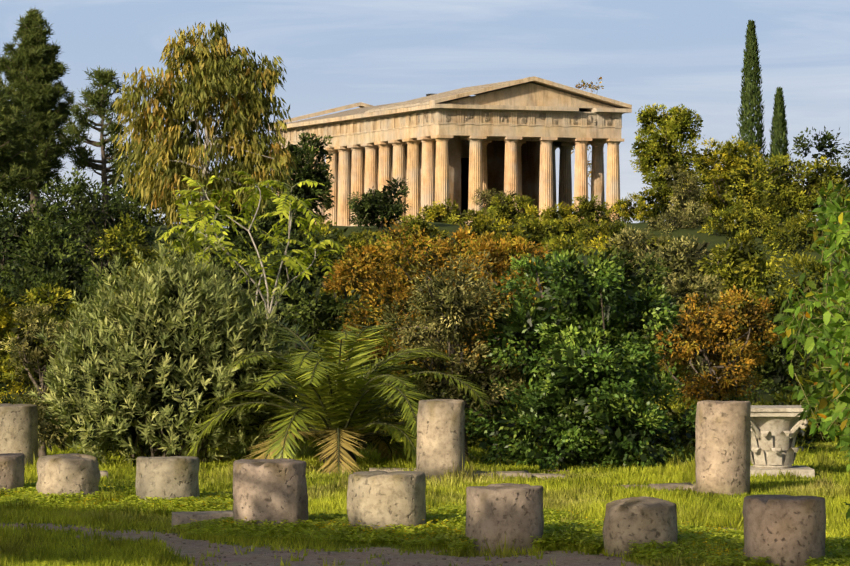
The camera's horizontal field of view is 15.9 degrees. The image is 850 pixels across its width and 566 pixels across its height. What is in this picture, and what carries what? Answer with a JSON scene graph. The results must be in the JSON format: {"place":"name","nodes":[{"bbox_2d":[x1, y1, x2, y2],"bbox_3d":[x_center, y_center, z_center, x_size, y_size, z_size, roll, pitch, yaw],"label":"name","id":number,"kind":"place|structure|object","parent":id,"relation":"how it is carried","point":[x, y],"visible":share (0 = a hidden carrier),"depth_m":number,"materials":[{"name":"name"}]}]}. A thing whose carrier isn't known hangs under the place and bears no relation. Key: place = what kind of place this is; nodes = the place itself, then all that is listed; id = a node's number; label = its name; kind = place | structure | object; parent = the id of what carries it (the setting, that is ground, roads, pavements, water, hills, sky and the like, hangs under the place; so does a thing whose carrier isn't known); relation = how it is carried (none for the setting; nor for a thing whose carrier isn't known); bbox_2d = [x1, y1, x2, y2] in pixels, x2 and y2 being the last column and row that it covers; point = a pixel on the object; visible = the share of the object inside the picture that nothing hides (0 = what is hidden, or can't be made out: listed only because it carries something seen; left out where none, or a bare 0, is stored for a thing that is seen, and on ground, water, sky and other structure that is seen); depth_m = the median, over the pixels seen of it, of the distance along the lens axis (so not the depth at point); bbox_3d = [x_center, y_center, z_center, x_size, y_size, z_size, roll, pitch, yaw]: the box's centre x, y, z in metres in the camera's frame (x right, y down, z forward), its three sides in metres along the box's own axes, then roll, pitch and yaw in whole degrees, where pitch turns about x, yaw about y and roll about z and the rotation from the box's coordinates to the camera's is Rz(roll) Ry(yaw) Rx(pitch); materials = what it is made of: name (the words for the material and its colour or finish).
{"place":"outdoors","nodes":[
{"label":"outdoors","id":0,"kind":"place"},
{"bbox_2d":[0,222,848,565],"bbox_3d":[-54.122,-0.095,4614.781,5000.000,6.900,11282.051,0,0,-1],"label":"ground","id":1,"kind":"structure","parent":0,"point":[190,548],"depth_m":36.74,"materials":[{"name":"green plant"}]},
{"bbox_2d":[0,289,33,403],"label":"shrub","id":2,"kind":"object","parent":1,"relation":"on","point":[5,317],"visible":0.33,"depth_m":68.59,"materials":[{"name":"green plant"}]},
{"bbox_2d":[0,82,40,212],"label":"pine","id":3,"kind":"object","parent":1,"relation":"on","point":[8,150],"depth_m":137.34,"materials":[{"name":"green plant"}]},
{"bbox_2d":[0,280,44,397],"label":"foliage","id":4,"kind":"object","parent":1,"relation":"on","point":[4,288],"visible":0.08,"depth_m":76.51,"materials":[{"name":"green plant"}]},
{"bbox_2d":[0,5,75,233],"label":"tall pine","id":5,"kind":"object","parent":1,"relation":"on","point":[46,116],"depth_m":147.36,"materials":[{"name":"green plant"}]},
{"bbox_2d":[0,390,79,446],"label":"understory foliage","id":6,"kind":"object","parent":1,"relation":"on","point":[5,400],"depth_m":59.50,"materials":[{"name":"green plant"}]},
{"bbox_2d":[0,299,87,456],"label":"grey shrub","id":7,"kind":"object","parent":1,"relation":"on","point":[35,328],"depth_m":55.98,"materials":[{"name":"plant"}]},
{"bbox_2d":[0,186,88,292],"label":"shrub","id":8,"kind":"object","parent":1,"relation":"on","point":[8,224],"depth_m":109.90,"materials":[{"name":"green plant"}]},
{"bbox_2d":[0,282,104,391],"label":"foliage","id":9,"kind":"object","parent":1,"relation":"on","point":[46,292],"visible":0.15,"depth_m":68.33,"materials":[{"name":"green plant"}]},
{"bbox_2d":[0,225,109,317],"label":"shrub","id":10,"kind":"object","parent":1,"relation":"on","point":[61,266],"depth_m":91.19,"materials":[{"name":"green plant"}]},
{"bbox_2d":[0,170,115,225],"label":"foliage","id":11,"kind":"object","parent":1,"relation":"on","point":[25,196],"visible":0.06,"depth_m":240.78,"materials":[{"name":"green plant"}]},
{"bbox_2d":[23,266,123,324],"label":"foliage","id":12,"kind":"object","parent":1,"relation":"on","point":[53,280],"visible":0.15,"depth_m":83.52,"materials":[{"name":"green plant"}]},
{"bbox_2d":[23,167,161,292],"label":"dark tree","id":13,"kind":"object","parent":1,"relation":"on","point":[90,232],"depth_m":116.61,"materials":[{"name":"green plant"}]},
{"bbox_2d":[57,65,134,229],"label":"sparse pine","id":14,"kind":"object","parent":1,"relation":"on","point":[101,77],"depth_m":142.76,"materials":[{"name":"green plant"}]},
{"bbox_2d":[101,164,180,226],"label":"foliage","id":15,"kind":"object","parent":1,"relation":"on","point":[136,207],"visible":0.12,"depth_m":229.38,"materials":[{"name":"green plant"}]},
{"bbox_2d":[92,211,203,295],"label":"shrub","id":16,"kind":"object","parent":1,"relation":"on","point":[111,237],"depth_m":104.65,"materials":[{"name":"green plant"}]},
{"bbox_2d":[27,225,295,466],"bbox_3d":[-4.544,1.088,53.241,4.640,4.290,3.685,0,0,-1],"label":"oleander","id":17,"kind":"object","parent":1,"relation":"on","point":[145,311],"depth_m":52.52,"materials":[{"name":"green plant"}]},
{"bbox_2d":[111,20,298,235],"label":"eucalyptus","id":18,"kind":"object","parent":1,"relation":"on","point":[161,182],"depth_m":126.93,"materials":[{"name":"green plant"}]},
{"bbox_2d":[150,207,280,304],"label":"bush","id":19,"kind":"object","parent":1,"relation":"on","point":[219,262],"depth_m":111.66,"materials":[{"name":"green plant"}]},
{"bbox_2d":[184,162,273,226],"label":"foliage","id":20,"kind":"object","parent":1,"relation":"on","point":[220,218],"visible":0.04,"depth_m":242.65,"materials":[{"name":"green plant"}]},
{"bbox_2d":[146,171,347,335],"bbox_3d":[-3.673,0.526,61.191,4.292,5.742,6.071,0,0,-1],"label":"ailanthus","id":21,"kind":"object","parent":1,"relation":"on","point":[297,267],"depth_m":61.06,"materials":[{"name":"green plant"}]},
{"bbox_2d":[216,194,300,248],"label":"hill foliage","id":22,"kind":"object","parent":1,"relation":"on","point":[233,233],"visible":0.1,"depth_m":131.91,"materials":[{"name":"green plant"}]},
{"bbox_2d":[219,394,311,445],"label":"understory foliage","id":23,"kind":"object","parent":1,"relation":"on","point":[275,427],"visible":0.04,"depth_m":58.62,"materials":[{"name":"green plant"}]},
{"bbox_2d":[247,291,296,350],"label":"bush","id":24,"kind":"object","parent":1,"relation":"on","point":[280,304],"visible":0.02,"depth_m":74.03,"materials":[{"name":"green plant"}]},
{"bbox_2d":[228,190,343,285],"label":"shrub","id":25,"kind":"object","parent":1,"relation":"on","point":[264,224],"depth_m":120.29,"materials":[{"name":"green plant"}]},
{"bbox_2d":[244,228,335,322],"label":"shrub","id":26,"kind":"object","parent":1,"relation":"on","point":[283,272],"visible":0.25,"depth_m":112.18,"materials":[{"name":"green plant"}]},
{"bbox_2d":[260,132,335,235],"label":"dark tree","id":27,"kind":"object","parent":1,"relation":"on","point":[321,173],"depth_m":143.15,"materials":[{"name":"green plant"}]},
{"bbox_2d":[282,395,325,440],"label":"understory foliage","id":28,"kind":"object","parent":1,"relation":"on","point":[300,403],"visible":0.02,"depth_m":60.50,"materials":[{"name":"green plant"}]},
{"bbox_2d":[2,523,626,565],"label":"pebbles","id":29,"kind":"object","parent":1,"relation":"on","point":[389,559],"visible":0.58,"depth_m":35.28,"materials":[{"name":"grey stone"}]},
{"bbox_2d":[260,275,370,406],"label":"bush","id":30,"kind":"object","parent":1,"relation":"on","point":[325,312],"depth_m":68.56,"materials":[{"name":"green plant"}]},
{"bbox_2d":[181,316,489,473],"bbox_3d":[-1.631,2.188,52.333,5.732,3.285,5.844,0,0,-1],"label":"palm","id":31,"kind":"object","parent":1,"relation":"on","point":[344,397],"depth_m":51.80,"materials":[{"name":"green plant"}]},
{"bbox_2d":[293,216,383,278],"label":"hill foliage","id":32,"kind":"object","parent":1,"relation":"on","point":[355,241],"visible":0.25,"depth_m":127.43,"materials":[{"name":"green plant"}]},
{"bbox_2d":[309,257,430,402],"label":"foliage","id":33,"kind":"object","parent":1,"relation":"on","point":[322,291],"depth_m":79.41,"materials":[{"name":"green plant"}]},
{"bbox_2d":[322,240,423,403],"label":"shrub","id":34,"kind":"object","parent":1,"relation":"on","point":[349,271],"visible":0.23,"depth_m":76.25,"materials":[{"name":"brown plant"}]},
{"bbox_2d":[342,230,412,292],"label":"hill foliage","id":35,"kind":"object","parent":1,"relation":"on","point":[378,244],"visible":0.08,"depth_m":119.34,"materials":[{"name":"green plant"}]},
{"bbox_2d":[347,177,410,229],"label":"shrub","id":36,"kind":"object","parent":1,"relation":"on","point":[365,205],"depth_m":152.69,"materials":[{"name":"green plant"}]},
{"bbox_2d":[342,295,446,397],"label":"foliage","id":37,"kind":"object","parent":1,"relation":"on","point":[373,324],"visible":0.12,"depth_m":72.78,"materials":[{"name":"green plant"}]},
{"bbox_2d":[352,376,445,449],"bbox_3d":[-0.604,2.693,57.923,2.693,2.065,1.834,0,0,-1],"label":"understory foliage","id":38,"kind":"object","parent":1,"relation":"on","point":[378,415],"visible":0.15,"depth_m":57.67,"materials":[{"name":"green plant"}]},
{"bbox_2d":[381,232,435,276],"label":"shrub","id":39,"kind":"object","parent":1,"relation":"on","point":[422,246],"visible":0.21,"depth_m":127.68,"materials":[{"name":"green plant"}]},
{"bbox_2d":[0,399,825,565],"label":"stone column stumps","id":40,"kind":"object","parent":1,"relation":"on","point":[784,530],"depth_m":38.48,"materials":[{"name":"grey stone"}]},
{"bbox_2d":[393,214,450,243],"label":"shrub","id":41,"kind":"object","parent":1,"relation":"on","point":[423,224],"visible":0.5,"depth_m":142.84,"materials":[{"name":"green plant"}]},
{"bbox_2d":[0,482,849,565],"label":"weeds","id":42,"kind":"object","parent":1,"relation":"on","point":[555,537],"visible":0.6,"depth_m":37.65,"materials":[{"name":"green plant"}]},
{"bbox_2d":[4,483,848,557],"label":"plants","id":43,"kind":"object","parent":1,"relation":"on","point":[700,533],"visible":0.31,"depth_m":37.71,"materials":[{"name":"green plant"}]},
{"bbox_2d":[331,218,526,395],"bbox_3d":[0.174,0.991,64.982,4.682,4.764,4.102,0,0,-1],"label":"bush","id":44,"kind":"object","parent":1,"relation":"on","point":[394,285],"depth_m":64.29,"materials":[{"name":"green plant"}]},
{"bbox_2d":[416,199,457,224],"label":"bush","id":45,"kind":"object","parent":1,"relation":"on","point":[432,211],"depth_m":168.73,"materials":[{"name":"plant"}]},
{"bbox_2d":[397,376,493,445],"bbox_3d":[0.615,2.679,59.044,2.064,1.850,3.039,0,0,45],"label":"understory foliage","id":46,"kind":"object","parent":1,"relation":"on","point":[474,439],"depth_m":58.60,"materials":[{"name":"green plant"}]},
{"bbox_2d":[269,76,631,225],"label":"temple","id":47,"kind":"structure","parent":1,"relation":"on","point":[460,151],"depth_m":205.82,"materials":[{"name":"stone"}]},
{"bbox_2d":[286,79,618,123],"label":"temple roof","id":48,"kind":"structure","parent":47,"relation":"attached to","point":[414,102],"depth_m":210.45,"materials":[{"name":"beige stone"}]},
{"bbox_2d":[371,250,532,459],"bbox_3d":[0.541,1.397,53.551,2.980,3.990,2.692,0,0,-1],"label":"olive tree","id":49,"kind":"object","parent":1,"relation":"on","point":[459,313],"depth_m":53.14,"materials":[{"name":"green plant"}]},
{"bbox_2d":[427,239,479,283],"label":"shrub","id":50,"kind":"object","parent":1,"relation":"on","point":[462,251],"visible":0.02,"depth_m":123.13,"materials":[{"name":"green plant"}]},
{"bbox_2d":[428,225,486,351],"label":"shrub","id":51,"kind":"object","parent":1,"relation":"on","point":[460,246],"visible":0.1,"depth_m":81.87,"materials":[{"name":"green plant"}]},
{"bbox_2d":[442,207,501,232],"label":"shrub","id":52,"kind":"object","parent":1,"relation":"on","point":[465,216],"visible":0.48,"depth_m":160.70,"materials":[{"name":"green plant"}]},
{"bbox_2d":[454,213,529,255],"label":"shrub","id":53,"kind":"object","parent":1,"relation":"on","point":[480,223],"visible":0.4,"depth_m":138.25,"materials":[{"name":"green plant"}]},
{"bbox_2d":[468,187,519,223],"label":"shrub","id":54,"kind":"object","parent":1,"relation":"on","point":[483,196],"visible":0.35,"depth_m":178.93,"materials":[{"name":"green plant"}]},
{"bbox_2d":[457,231,549,411],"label":"bush","id":55,"kind":"object","parent":1,"relation":"on","point":[500,255],"depth_m":67.74,"materials":[{"name":"plant"}]},
{"bbox_2d":[488,193,533,225],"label":"shrub","id":56,"kind":"object","parent":1,"relation":"on","point":[509,211],"visible":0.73,"depth_m":168.51,"materials":[{"name":"green plant"}]},
{"bbox_2d":[465,396,588,448],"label":"understory foliage","id":57,"kind":"object","parent":1,"relation":"on","point":[471,441],"visible":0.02,"depth_m":57.91,"materials":[{"name":"green plant"}]},
{"bbox_2d":[457,233,602,388],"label":"bush","id":58,"kind":"object","parent":1,"relation":"on","point":[554,245],"depth_m":76.57,"materials":[{"name":"green plant"}]},
{"bbox_2d":[516,202,581,229],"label":"shrub","id":59,"kind":"object","parent":1,"relation":"on","point":[547,212],"visible":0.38,"depth_m":163.26,"materials":[{"name":"green plant"}]},
{"bbox_2d":[513,213,591,250],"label":"bush","id":60,"kind":"object","parent":1,"relation":"on","point":[535,232],"visible":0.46,"depth_m":140.37,"materials":[{"name":"green plant"}]},
{"bbox_2d":[522,234,583,279],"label":"bush","id":61,"kind":"object","parent":1,"relation":"on","point":[548,239],"depth_m":122.74,"materials":[{"name":"green plant"}]},
{"bbox_2d":[475,249,683,464],"bbox_3d":[2.693,1.393,53.533,3.649,4.002,3.798,0,0,-1],"label":"dark glossy tree","id":62,"kind":"object","parent":1,"relation":"on","point":[541,332],"depth_m":52.70,"materials":[{"name":"green plant"}]},
{"bbox_2d":[464,327,696,472],"bbox_3d":[2.636,2.259,52.348,4.292,3.100,3.255,0,0,24],"label":"bush","id":63,"kind":"object","parent":1,"relation":"on","point":[596,402],"visible":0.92,"depth_m":51.68,"materials":[{"name":"green plant"}]},
{"bbox_2d":[571,77,603,184],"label":"tree","id":64,"kind":"object","parent":1,"relation":"on","point":[585,86],"depth_m":320.46,"materials":[{"name":"green plant"}]},
{"bbox_2d":[572,194,611,223],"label":"bush","id":65,"kind":"object","parent":1,"relation":"on","point":[588,209],"depth_m":171.16,"materials":[{"name":"green plant"}]},
{"bbox_2d":[575,218,628,248],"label":"bush","id":66,"kind":"object","parent":1,"relation":"on","point":[595,227],"depth_m":145.27,"materials":[{"name":"green plant"}]},
{"bbox_2d":[575,232,661,263],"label":"bush","id":67,"kind":"object","parent":1,"relation":"on","point":[601,247],"depth_m":127.99,"materials":[{"name":"plant"}]},
{"bbox_2d":[603,192,655,222],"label":"shrub","id":68,"kind":"object","parent":1,"relation":"on","point":[638,211],"depth_m":179.51,"materials":[{"name":"plant"}]},
{"bbox_2d":[604,243,672,401],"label":"foliage","id":69,"kind":"object","parent":1,"relation":"on","point":[639,270],"visible":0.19,"depth_m":68.65,"materials":[{"name":"green plant"}]},
{"bbox_2d":[603,224,680,282],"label":"bush","id":70,"kind":"object","parent":1,"relation":"on","point":[632,246],"depth_m":114.81,"materials":[{"name":"green plant"}]},
{"bbox_2d":[644,235,676,266],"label":"bush","id":71,"kind":"object","parent":1,"relation":"on","point":[653,239],"visible":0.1,"depth_m":133.14,"materials":[{"name":"green plant"}]},
{"bbox_2d":[632,330,691,415],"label":"foliage","id":72,"kind":"object","parent":1,"relation":"on","point":[675,374],"visible":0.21,"depth_m":61.27,"materials":[{"name":"green plant"}]},
{"bbox_2d":[630,103,719,222],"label":"tree","id":73,"kind":"object","parent":1,"relation":"on","point":[675,127],"depth_m":225.51,"materials":[{"name":"green plant"}]},
{"bbox_2d":[645,202,718,233],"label":"bush","id":74,"kind":"object","parent":1,"relation":"on","point":[659,225],"depth_m":153.16,"materials":[{"name":"green plant"}]},
{"bbox_2d":[662,163,705,219],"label":"bush","id":75,"kind":"object","parent":1,"relation":"on","point":[695,194],"depth_m":189.46,"materials":[{"name":"green plant"}]},
{"bbox_2d":[634,169,734,224],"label":"foliage","id":76,"kind":"object","parent":1,"relation":"on","point":[643,221],"visible":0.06,"depth_m":331.24,"materials":[{"name":"green plant"}]},
{"bbox_2d":[628,234,743,373],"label":"foliage","id":77,"kind":"object","parent":1,"relation":"on","point":[683,262],"visible":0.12,"depth_m":83.49,"materials":[{"name":"green plant"}]},
{"bbox_2d":[640,380,754,444],"bbox_3d":[5.324,2.763,59.602,2.015,1.697,2.642,0,0,40],"label":"understory foliage","id":78,"kind":"object","parent":1,"relation":"on","point":[670,411],"visible":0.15,"depth_m":59.21,"materials":[{"name":"green plant"}]},
{"bbox_2d":[661,268,750,399],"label":"bush","id":79,"kind":"object","parent":1,"relation":"on","point":[695,287],"depth_m":74.28,"materials":[{"name":"green plant"}]},
{"bbox_2d":[645,285,781,410],"bbox_3d":[5.654,1.720,58.592,2.836,3.392,2.701,0,0,-1],"label":"bush","id":80,"kind":"object","parent":1,"relation":"on","point":[721,324],"depth_m":58.41,"materials":[{"name":"plant"}]},
{"bbox_2d":[660,234,773,304],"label":"bush","id":81,"kind":"object","parent":1,"relation":"on","point":[692,246],"visible":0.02,"depth_m":107.62,"materials":[{"name":"green plant"}]},
{"bbox_2d":[692,135,762,220],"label":"tree","id":82,"kind":"object","parent":1,"relation":"on","point":[730,157],"depth_m":217.71,"materials":[{"name":"green plant"}]},
{"bbox_2d":[664,387,815,450],"bbox_3d":[6.048,2.808,57.855,2.843,1.703,1.940,0,0,31],"label":"understory foliage","id":83,"kind":"object","parent":1,"relation":"on","point":[801,442],"visible":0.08,"depth_m":57.82,"materials":[{"name":"green plant"}]},
{"bbox_2d":[697,201,788,239],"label":"foliage","id":84,"kind":"object","parent":1,"relation":"on","point":[738,223],"visible":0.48,"depth_m":148.51,"materials":[{"name":"green plant"}]},
{"bbox_2d":[679,228,822,402],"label":"bush","id":85,"kind":"object","parent":1,"relation":"on","point":[752,269],"depth_m":76.56,"materials":[{"name":"green plant"}]},
{"bbox_2d":[721,154,803,224],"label":"tree","id":86,"kind":"object","parent":1,"relation":"on","point":[750,198],"depth_m":204.58,"materials":[{"name":"green plant"}]},
{"bbox_2d":[736,19,791,221],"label":"cypress trees","id":87,"kind":"object","parent":1,"relation":"on","point":[751,92],"depth_m":245.91,"materials":[{"name":"green plant"}]},
{"bbox_2d":[750,405,814,477],"bbox_3d":[5.769,2.672,50.540,1.240,1.240,1.236,0,0,-1],"label":"corinthian capital","id":88,"kind":"object","parent":1,"relation":"on","point":[775,430],"visible":0.67,"depth_m":50.19,"materials":[{"name":"white stone"}]},
{"bbox_2d":[731,307,841,404],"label":"foliage","id":89,"kind":"object","parent":1,"relation":"on","point":[772,368],"visible":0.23,"depth_m":66.11,"materials":[{"name":"green plant"}]},
{"bbox_2d":[734,153,844,224],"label":"foliage","id":90,"kind":"object","parent":1,"relation":"on","point":[766,155],"depth_m":306.17,"materials":[{"name":"green plant"}]},
{"bbox_2d":[748,252,848,384],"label":"foliage","id":91,"kind":"object","parent":1,"relation":"on","point":[798,258],"visible":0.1,"depth_m":81.36,"materials":[{"name":"green plant"}]},
{"bbox_2d":[751,153,848,221],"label":"tree","id":92,"kind":"object","parent":1,"relation":"on","point":[793,193],"depth_m":178.70,"materials":[{"name":"green plant"}]},
{"bbox_2d":[760,212,849,255],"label":"foliage","id":93,"kind":"object","parent":1,"relation":"on","point":[802,234],"visible":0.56,"depth_m":140.13,"materials":[{"name":"green plant"}]},
{"bbox_2d":[769,364,846,444],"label":"understory foliage","id":94,"kind":"object","parent":1,"relation":"on","point":[817,434],"visible":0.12,"depth_m":60.38,"materials":[{"name":"green plant"}]},
{"bbox_2d":[772,181,849,518],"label":"tree","id":95,"kind":"object","parent":1,"relation":"on","point":[830,358],"depth_m":18.06,"materials":[{"name":"green plant"}]},
{"bbox_2d":[781,126,849,224],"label":"foliage","id":96,"kind":"object","parent":1,"relation":"on","point":[822,146],"visible":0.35,"depth_m":255.47,"materials":[{"name":"green plant"}]},
{"bbox_2d":[0,395,849,565],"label":"grass","id":97,"kind":"structure","parent":0,"point":[587,495],"depth_m":43.35,"materials":[{"name":"green plant"}]},
{"bbox_2d":[0,0,849,227],"label":"sky","id":98,"kind":"structure","parent":0,"point":[333,53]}
]}

